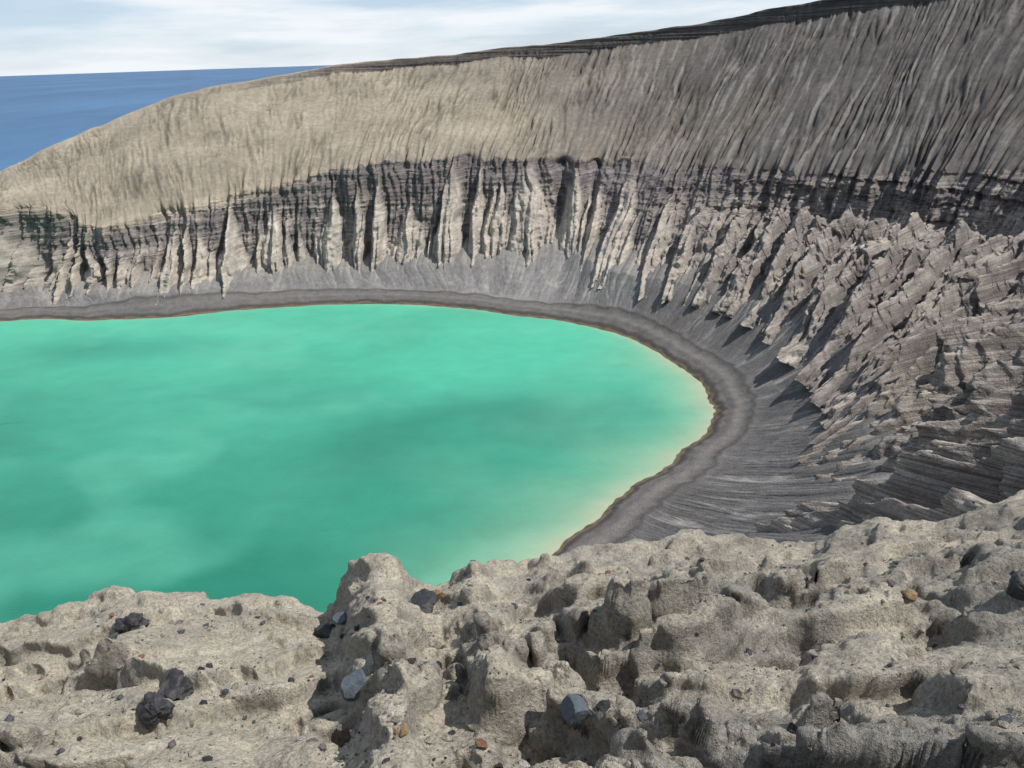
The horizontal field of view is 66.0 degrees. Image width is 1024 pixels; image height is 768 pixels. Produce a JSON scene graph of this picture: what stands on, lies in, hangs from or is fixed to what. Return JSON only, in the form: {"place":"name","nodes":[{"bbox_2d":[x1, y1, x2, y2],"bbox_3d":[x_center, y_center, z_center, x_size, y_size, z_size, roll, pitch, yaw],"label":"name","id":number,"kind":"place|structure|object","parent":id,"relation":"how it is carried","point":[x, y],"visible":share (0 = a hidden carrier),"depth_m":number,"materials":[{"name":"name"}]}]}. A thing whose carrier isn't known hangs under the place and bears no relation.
{"place":"outdoors","nodes":[
{"label":"outdoors","id":0,"kind":"place"},
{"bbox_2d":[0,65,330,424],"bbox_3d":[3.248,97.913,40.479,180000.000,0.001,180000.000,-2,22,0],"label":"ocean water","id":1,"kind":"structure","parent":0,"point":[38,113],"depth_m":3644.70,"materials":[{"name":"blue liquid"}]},
{"bbox_2d":[0,304,715,622],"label":"crater lake water","id":2,"kind":"structure","parent":0,"point":[304,455],"depth_m":225.25,"materials":[{"name":"teal liquid"}]},
{"bbox_2d":[0,0,817,75],"label":"sky","id":3,"kind":"structure","parent":0,"point":[38,37],"materials":[{"name":"white"}]},
{"bbox_2d":[0,233,900,555],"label":"beach and talus ground","id":4,"kind":"structure","parent":0,"point":[738,467],"depth_m":283.03,"materials":[{"name":"grey gravel"}]},
{"bbox_2d":[0,0,1023,532],"bbox_3d":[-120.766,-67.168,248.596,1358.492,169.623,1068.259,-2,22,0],"label":"crater wall terrain","id":5,"kind":"structure","parent":0,"point":[824,156],"depth_m":366.71,"materials":[{"name":"grey stone"}]},
{"bbox_2d":[0,490,1023,767],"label":"foreground rock outcrop","id":6,"kind":"object","parent":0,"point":[838,720],"visible":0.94,"depth_m":3.96,"materials":[{"name":"grey stone"}]},
{"bbox_2d":[114,612,149,634],"bbox_3d":[-2.591,1.643,5.368,0.206,0.192,0.177,11,26,28],"label":"black lava rock","id":7,"kind":"object","parent":6,"relation":"on","point":[131,621],"visible":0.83,"depth_m":5.33,"materials":[{"name":"grey stone"}]},
{"bbox_2d":[136,691,174,726],"bbox_3d":[-1.607,1.449,3.525,0.186,0.114,0.126,9,25,24],"label":"black lava rock","id":8,"kind":"object","parent":6,"relation":"on","point":[153,708],"visible":1,"depth_m":3.50,"materials":[{"name":"black stone"}]},
{"bbox_2d":[157,668,193,700],"bbox_3d":[-1.732,1.603,4.115,0.222,0.183,0.222,-2,22,0],"label":"black lava rock","id":9,"kind":"object","parent":6,"relation":"on","point":[176,685],"visible":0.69,"depth_m":4.06,"materials":[{"name":"black stone"}]},
{"bbox_2d":[313,624,331,638],"bbox_3d":[-1.289,1.722,5.468,0.189,0.081,0.107,11,26,29],"label":"black lava rock","id":10,"kind":"object","parent":6,"relation":"on","point":[322,631],"visible":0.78,"depth_m":5.45,"materials":[{"name":"black stone"}]},
{"bbox_2d":[332,611,346,624],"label":"grey stone","id":11,"kind":"object","parent":6,"relation":"on","point":[339,618],"visible":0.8,"depth_m":5.13,"materials":[{"name":"grey stone"}]},
{"bbox_2d":[340,668,367,700],"bbox_3d":[-0.686,1.319,3.414,0.116,0.131,0.121,-16,26,-31],"label":"grey stone","id":12,"kind":"object","parent":6,"relation":"on","point":[352,683],"visible":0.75,"depth_m":3.38,"materials":[{"name":"grey stone"}]},
{"bbox_2d":[399,723,408,736],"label":"brown stone","id":13,"kind":"object","parent":6,"relation":"on","point":[404,730],"visible":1,"depth_m":2.71,"materials":[{"name":"brown stone"}]},
{"bbox_2d":[410,588,437,613],"bbox_3d":[-0.552,1.333,4.758,0.204,0.106,0.253,-2,22,0],"label":"black lava rock","id":14,"kind":"object","parent":6,"relation":"on","point":[424,599],"visible":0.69,"depth_m":4.75,"materials":[{"name":"grey stone"}]},
{"bbox_2d":[433,589,443,601],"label":"brown stone","id":15,"kind":"object","parent":6,"relation":"on","point":[439,593],"visible":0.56,"depth_m":5.13,"materials":[{"name":"beige stone"}]},
{"bbox_2d":[0,502,1023,767],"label":"gravel","id":16,"kind":"structure","parent":6,"relation":"on","point":[1006,720],"depth_m":3.75,"materials":[{"name":"grey gravel"}]},
{"bbox_2d":[561,694,589,724],"bbox_3d":[0.218,1.148,2.791,0.084,0.086,0.100,-11,24,-22],"label":"grey stone","id":17,"kind":"object","parent":6,"relation":"on","point":[574,709],"visible":1,"depth_m":2.76,"materials":[{"name":"grey stone"}]},
{"bbox_2d":[900,589,917,600],"bbox_3d":[2.349,1.242,4.667,0.088,0.082,0.082,-7,23,-12],"label":"brown stone","id":18,"kind":"object","parent":6,"relation":"on","point":[910,594],"visible":1,"depth_m":4.64,"materials":[{"name":"beige stone"}]},
{"bbox_2d":[1006,570,1023,600],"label":"black lava rock","id":19,"kind":"object","parent":6,"relation":"on","point":[1015,588],"visible":1,"depth_m":4.29,"materials":[{"name":"grey stone"}]}
]}

